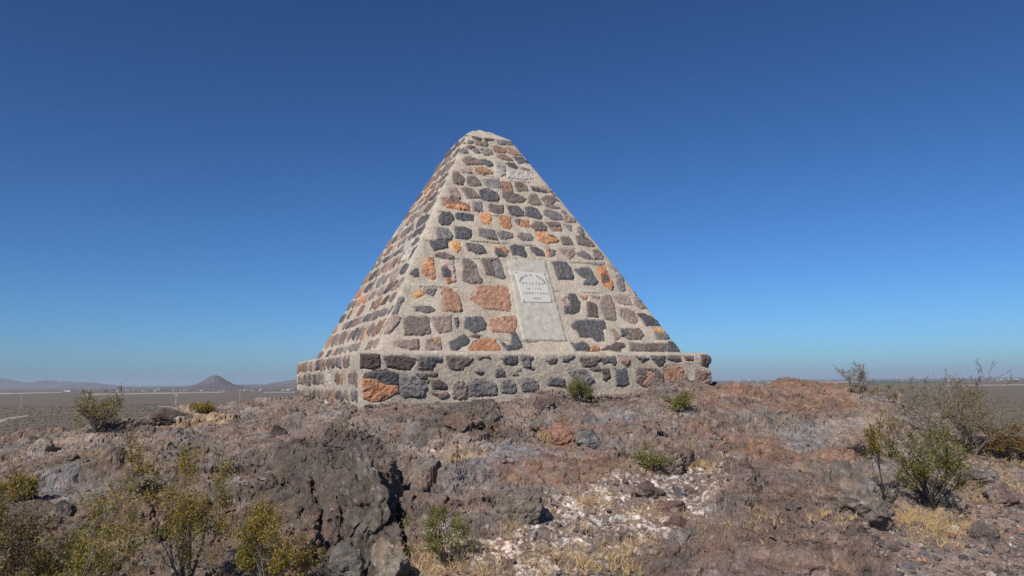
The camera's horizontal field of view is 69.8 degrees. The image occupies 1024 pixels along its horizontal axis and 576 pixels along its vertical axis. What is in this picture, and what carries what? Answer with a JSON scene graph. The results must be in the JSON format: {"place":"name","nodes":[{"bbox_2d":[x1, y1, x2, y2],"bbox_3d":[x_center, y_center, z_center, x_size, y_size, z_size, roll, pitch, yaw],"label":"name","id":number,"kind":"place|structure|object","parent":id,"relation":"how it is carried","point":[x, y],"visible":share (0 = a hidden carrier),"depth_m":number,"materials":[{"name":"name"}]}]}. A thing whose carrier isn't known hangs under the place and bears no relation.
{"place":"outdoors","nodes":[
{"label":"outdoors","id":0,"kind":"place"},
{"bbox_2d":[0,415,26,421],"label":"dirt track","id":1,"kind":"structure","parent":0,"point":[9,418],"depth_m":1387.43,"materials":[{"name":"soil"}]},
{"bbox_2d":[0,392,60,393],"bbox_3d":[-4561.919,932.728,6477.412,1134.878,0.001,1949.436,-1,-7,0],"label":"pale field","id":2,"kind":"structure","parent":0,"point":[30,392],"depth_m":6935.80,"materials":[{"name":"soil"}]},
{"bbox_2d":[0,378,131,388],"bbox_3d":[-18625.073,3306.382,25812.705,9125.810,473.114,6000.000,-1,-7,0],"label":"mountain range","id":3,"kind":"structure","parent":0,"point":[8,384],"depth_m":24896.27,"materials":[{"name":"grey stone"}]},
{"bbox_2d":[85,392,222,394],"bbox_3d":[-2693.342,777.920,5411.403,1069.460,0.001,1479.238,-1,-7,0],"label":"pale field","id":4,"kind":"structure","parent":0,"point":[155,393],"depth_m":5490.18,"materials":[{"name":"soil"}]},
{"bbox_2d":[80,379,296,389],"bbox_3d":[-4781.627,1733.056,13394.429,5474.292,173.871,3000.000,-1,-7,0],"label":"distant hills","id":5,"kind":"structure","parent":0,"point":[288,384],"depth_m":12534.99,"materials":[{"name":"grey stone"}]},
{"bbox_2d":[176,375,254,388],"bbox_3d":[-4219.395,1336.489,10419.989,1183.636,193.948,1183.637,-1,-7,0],"label":"cone hill","id":6,"kind":"structure","parent":0,"point":[215,382],"depth_m":10204.31,"materials":[{"name":"grey stone"}]},
{"bbox_2d":[0,377,1023,575],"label":"rocky hilltop","id":7,"kind":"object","parent":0,"point":[290,468],"visible":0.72,"depth_m":5.93,"materials":[{"name":"stone"}]},
{"bbox_2d":[0,472,43,501],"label":"green shrub","id":8,"kind":"object","parent":7,"relation":"on","point":[36,482],"visible":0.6,"depth_m":5.79,"materials":[{"name":"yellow plant"}]},
{"bbox_2d":[0,453,65,575],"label":"bush","id":9,"kind":"object","parent":7,"relation":"on","point":[12,557],"visible":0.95,"depth_m":3.50,"materials":[{"name":"green plant"}]},
{"bbox_2d":[55,500,77,515],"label":"rock","id":10,"kind":"object","parent":7,"relation":"on","point":[67,508],"visible":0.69,"depth_m":5.38,"materials":[{"name":"grey stone"}]},
{"bbox_2d":[65,451,79,460],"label":"rock","id":11,"kind":"object","parent":7,"relation":"on","point":[73,455],"visible":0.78,"depth_m":6.69,"materials":[{"name":"beige stone"}]},
{"bbox_2d":[0,479,158,575],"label":"creosote bush","id":12,"kind":"object","parent":7,"relation":"on","point":[75,561],"visible":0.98,"depth_m":3.58,"materials":[{"name":"green plant"}]},
{"bbox_2d":[67,383,125,432],"bbox_3d":[-4.484,1.301,7.941,0.582,0.545,0.657,-1,-7,0],"label":"creosote bush","id":13,"kind":"object","parent":7,"relation":"on","point":[95,414],"visible":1,"depth_m":7.92,"materials":[{"name":"green plant"}]},
{"bbox_2d":[115,491,169,539],"bbox_3d":[-2.466,1.639,4.883,0.382,0.555,0.232,-3,-8,21],"label":"rock","id":14,"kind":"object","parent":7,"relation":"on","point":[151,516],"visible":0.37,"depth_m":4.82,"materials":[{"name":"brown stone"}]},
{"bbox_2d":[95,416,239,575],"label":"creosote bush","id":15,"kind":"object","parent":7,"relation":"on","point":[187,513],"visible":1,"depth_m":3.91,"materials":[{"name":"green plant"}]},
{"bbox_2d":[146,408,192,426],"bbox_3d":[-3.840,1.487,8.231,0.493,0.278,0.310,2,-8,-16],"label":"boulder","id":16,"kind":"object","parent":7,"relation":"on","point":[162,416],"visible":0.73,"depth_m":8.13,"materials":[{"name":"grey stone"}]},
{"bbox_2d":[189,400,215,413],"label":"green shrub","id":17,"kind":"object","parent":7,"relation":"on","point":[203,407],"visible":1,"depth_m":8.61,"materials":[{"name":"yellow plant"}]},
{"bbox_2d":[267,424,286,438],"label":"rock","id":18,"kind":"object","parent":7,"relation":"on","point":[276,430],"visible":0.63,"depth_m":6.80,"materials":[{"name":"stone"}]},
{"bbox_2d":[228,495,328,575],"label":"creosote bush","id":19,"kind":"object","parent":7,"relation":"on","point":[261,518],"visible":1,"depth_m":3.81,"materials":[{"name":"green plant"}]},
{"bbox_2d":[277,527,329,575],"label":"boulder","id":20,"kind":"object","parent":7,"relation":"on","point":[316,539],"visible":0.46,"depth_m":4.37,"materials":[{"name":"brown stone"}]},
{"bbox_2d":[326,540,365,575],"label":"rock","id":21,"kind":"object","parent":7,"relation":"on","point":[346,559],"visible":1,"depth_m":4.21,"materials":[{"name":"grey stone"}]},
{"bbox_2d":[337,447,390,543],"bbox_3d":[-0.998,1.431,4.863,0.280,0.713,0.495,5,-9,-36],"label":"boulder","id":22,"kind":"object","parent":7,"relation":"on","point":[362,494],"visible":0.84,"depth_m":4.77,"materials":[{"name":"grey stone"}]},
{"bbox_2d":[370,536,410,575],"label":"rock","id":23,"kind":"object","parent":7,"relation":"on","point":[387,558],"visible":0.95,"depth_m":4.26,"materials":[{"name":"beige stone"}]},
{"bbox_2d":[398,500,478,563],"bbox_3d":[-0.424,1.468,4.399,0.492,0.387,0.279,3,-8,-23],"label":"creosote bush","id":24,"kind":"object","parent":7,"relation":"on","point":[440,514],"visible":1,"depth_m":4.41,"materials":[{"name":"green plant"}]},
{"bbox_2d":[443,409,482,431],"bbox_3d":[-0.455,1.258,6.777,0.381,0.262,0.366,-1,-7,0],"label":"boulder","id":25,"kind":"object","parent":7,"relation":"on","point":[468,420],"visible":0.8,"depth_m":6.74,"materials":[{"name":"beige stone"}]},
{"bbox_2d":[295,130,711,409],"bbox_3d":[-0.462,-0.199,10.884,4.661,4.381,4.670,3,-8,-24],"label":"stone monument","id":26,"kind":"object","parent":7,"relation":"on","point":[495,275],"visible":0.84,"depth_m":9.25,"materials":[{"name":"grey stone"}]},
{"bbox_2d":[488,488,542,526],"bbox_3d":[0.022,1.573,5.052,0.385,0.375,0.331,-1,-7,0],"label":"boulder","id":27,"kind":"object","parent":7,"relation":"on","point":[524,505],"visible":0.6,"depth_m":4.94,"materials":[{"name":"grey stone"}]},
{"bbox_2d":[533,397,555,411],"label":"rock","id":28,"kind":"object","parent":7,"relation":"on","point":[541,404],"visible":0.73,"depth_m":7.82,"materials":[{"name":"grey stone"}]},
{"bbox_2d":[549,422,574,447],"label":"rock","id":29,"kind":"object","parent":7,"relation":"on","point":[561,435],"visible":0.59,"depth_m":6.72,"materials":[{"name":"stone"}]},
{"bbox_2d":[559,376,595,400],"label":"green shrub","id":30,"kind":"object","parent":7,"relation":"on","point":[576,387],"visible":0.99,"depth_m":8.58,"materials":[{"name":"green plant"}]},
{"bbox_2d":[575,429,603,449],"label":"rock","id":31,"kind":"object","parent":7,"relation":"on","point":[590,438],"visible":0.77,"depth_m":6.65,"materials":[{"name":"grey stone"}]},
{"bbox_2d":[633,479,664,497],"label":"rock","id":32,"kind":"object","parent":7,"relation":"on","point":[644,488],"visible":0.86,"depth_m":5.52,"materials":[{"name":"stone"}]},
{"bbox_2d":[626,439,675,470],"bbox_3d":[1.201,1.390,6.146,0.478,0.280,0.588,-5,-8,29],"label":"green shrub","id":33,"kind":"object","parent":7,"relation":"on","point":[648,459],"visible":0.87,"depth_m":6.06,"materials":[{"name":"green plant"}]},
{"bbox_2d":[656,500,686,514],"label":"rock","id":34,"kind":"object","parent":7,"relation":"on","point":[673,506],"visible":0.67,"depth_m":5.23,"materials":[{"name":"stone"}]},
{"bbox_2d":[653,446,697,475],"bbox_3d":[1.348,1.549,6.239,0.344,0.396,0.513,-6,-9,36],"label":"boulder","id":35,"kind":"object","parent":7,"relation":"on","point":[681,461],"visible":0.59,"depth_m":6.10,"materials":[{"name":"beige stone"}]},
{"bbox_2d":[658,389,695,411],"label":"green shrub","id":36,"kind":"object","parent":7,"relation":"on","point":[682,401],"visible":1,"depth_m":7.98,"materials":[{"name":"green plant"}]},
{"bbox_2d":[670,513,686,527],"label":"rock","id":37,"kind":"object","parent":7,"relation":"on","point":[679,520],"visible":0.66,"depth_m":5.05,"materials":[{"name":"stone"}]},
{"bbox_2d":[672,485,686,496],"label":"rock","id":38,"kind":"object","parent":7,"relation":"on","point":[678,491],"visible":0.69,"depth_m":5.58,"materials":[{"name":"grey stone"}]},
{"bbox_2d":[697,444,724,466],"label":"rock","id":39,"kind":"object","parent":7,"relation":"on","point":[708,453],"visible":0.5,"depth_m":6.45,"materials":[{"name":"beige stone"}]},
{"bbox_2d":[815,460,895,531],"bbox_3d":[2.500,1.618,5.444,0.554,0.669,0.629,-1,-7,0],"label":"boulder","id":40,"kind":"object","parent":7,"relation":"on","point":[852,488],"visible":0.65,"depth_m":5.27,"materials":[{"name":"grey stone"}]},
{"bbox_2d":[834,362,876,391],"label":"creosote bush","id":41,"kind":"object","parent":7,"relation":"on","point":[861,374],"visible":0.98,"depth_m":10.87,"materials":[{"name":"green plant"}]},
{"bbox_2d":[845,440,881,455],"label":"dead shrub","id":42,"kind":"object","parent":7,"relation":"on","point":[857,448],"visible":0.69,"depth_m":7.37,"materials":[{"name":"grey plant"}]},
{"bbox_2d":[859,407,889,492],"bbox_3d":[3.005,1.367,6.102,0.274,0.763,0.296,-1,-7,0],"label":"creosote bush","id":43,"kind":"object","parent":7,"relation":"on","point":[873,439],"visible":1,"depth_m":6.04,"materials":[{"name":"green plant"}]},
{"bbox_2d":[855,382,916,403],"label":"creosote bush","id":44,"kind":"object","parent":7,"relation":"on","point":[894,393],"visible":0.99,"depth_m":10.17,"materials":[{"name":"plant"}]},
{"bbox_2d":[877,484,899,506],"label":"dead shrub","id":45,"kind":"object","parent":7,"relation":"on","point":[885,497],"visible":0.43,"depth_m":5.80,"materials":[{"name":"plant"}]},
{"bbox_2d":[860,414,990,509],"bbox_3d":[3.416,1.432,5.920,0.875,0.811,1.421,-1,-7,0],"label":"creosote bush","id":46,"kind":"object","parent":7,"relation":"on","point":[922,473],"visible":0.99,"depth_m":6.02,"materials":[{"name":"green plant"}]},
{"bbox_2d":[886,368,981,433],"bbox_3d":[5.076,1.385,8.911,0.916,0.825,0.973,2,-8,-18],"label":"creosote bush","id":47,"kind":"object","parent":7,"relation":"on","point":[916,401],"visible":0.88,"depth_m":8.83,"materials":[{"name":"green plant"}]},
{"bbox_2d":[912,369,1011,427],"bbox_3d":[5.791,1.438,9.546,1.180,0.738,1.014,6,-10,-40],"label":"creosote bush","id":48,"kind":"object","parent":7,"relation":"on","point":[960,394],"visible":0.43,"depth_m":9.61,"materials":[{"name":"green plant"}]},
{"bbox_2d":[908,375,1022,453],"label":"creosote bush","id":49,"kind":"object","parent":7,"relation":"on","point":[958,421],"visible":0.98,"depth_m":8.35,"materials":[{"name":"green plant"}]},
{"bbox_2d":[961,548,977,556],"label":"rock","id":50,"kind":"object","parent":7,"relation":"on","point":[967,551],"visible":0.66,"depth_m":5.00,"materials":[{"name":"beige stone"}]},
{"bbox_2d":[949,464,1000,487],"bbox_3d":[4.365,1.821,6.935,0.436,0.319,0.286,-5,-9,33],"label":"boulder","id":51,"kind":"object","parent":7,"relation":"on","point":[984,475],"visible":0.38,"depth_m":6.86,"materials":[{"name":"beige stone"}]},
{"bbox_2d":[966,519,999,541],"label":"rock","id":52,"kind":"object","parent":7,"relation":"on","point":[981,530],"visible":0.69,"depth_m":5.34,"materials":[{"name":"grey stone"}]},
{"bbox_2d":[974,359,1017,427],"bbox_3d":[6.017,1.359,9.129,0.486,0.968,0.360,-5,-8,29],"label":"creosote bush","id":53,"kind":"object","parent":7,"relation":"on","point":[992,394],"visible":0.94,"depth_m":9.06,"materials":[{"name":"green plant"}]},
{"bbox_2d":[972,419,1023,459],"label":"rusty shrub","id":54,"kind":"object","parent":7,"relation":"on","point":[1015,444],"visible":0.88,"depth_m":8.30,"materials":[{"name":"brown plant"}]},
{"bbox_2d":[987,541,1012,553],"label":"rock","id":55,"kind":"object","parent":7,"relation":"on","point":[1001,547],"visible":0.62,"depth_m":5.12,"materials":[{"name":"beige stone"}]},
{"bbox_2d":[981,480,1023,507],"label":"boulder","id":56,"kind":"object","parent":7,"relation":"on","point":[1004,493],"visible":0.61,"depth_m":6.41,"materials":[{"name":"brown stone"}]},
{"bbox_2d":[0,377,1023,436],"bbox_3d":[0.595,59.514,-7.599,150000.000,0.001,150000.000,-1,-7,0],"label":"desert plain","id":57,"kind":"structure","parent":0,"point":[61,399],"depth_m":3154.47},
{"bbox_2d":[0,396,1023,437],"bbox_3d":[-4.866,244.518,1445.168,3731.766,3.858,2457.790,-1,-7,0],"label":"desert scrub","id":58,"kind":"object","parent":57,"relation":"on","point":[146,408],"visible":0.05,"depth_m":1470.03,"materials":[{"name":"plant"}]},
{"bbox_2d":[53,379,1003,390],"bbox_3d":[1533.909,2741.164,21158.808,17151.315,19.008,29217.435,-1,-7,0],"label":"trees","id":59,"kind":"object","parent":57,"relation":"on","point":[295,388],"visible":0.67,"depth_m":8772.67,"materials":[{"name":"plant"}]},
{"bbox_2d":[0,380,1023,575],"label":"gravel","id":60,"kind":"structure","parent":0,"point":[986,551],"depth_m":5.29,"materials":[{"name":"gravel"}]},
{"bbox_2d":[0,0,1023,385],"label":"sky","id":61,"kind":"structure","parent":0,"point":[192,191],"materials":[{"name":"blue"}]},
{"bbox_2d":[92,386,1023,575],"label":"dry grass","id":62,"kind":"structure","parent":0,"point":[908,518],"depth_m":4.96,"materials":[{"name":"plant"}]},
{"bbox_2d":[767,381,856,382],"bbox_3d":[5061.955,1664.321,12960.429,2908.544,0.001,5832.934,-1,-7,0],"label":"pale field","id":63,"kind":"structure","parent":0,"point":[832,382],"depth_m":11045.25,"materials":[{"name":"soil"}]},
{"bbox_2d":[862,381,945,382],"bbox_3d":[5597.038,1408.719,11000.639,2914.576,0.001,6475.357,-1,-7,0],"label":"crop field","id":64,"kind":"structure","parent":0,"point":[905,382],"depth_m":9824.19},
{"bbox_2d":[947,384,1023,385],"bbox_3d":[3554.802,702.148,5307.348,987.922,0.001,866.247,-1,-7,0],"label":"pale field","id":65,"kind":"structure","parent":0,"point":[989,385],"depth_m":5232.08,"materials":[{"name":"soil"}]}
]}

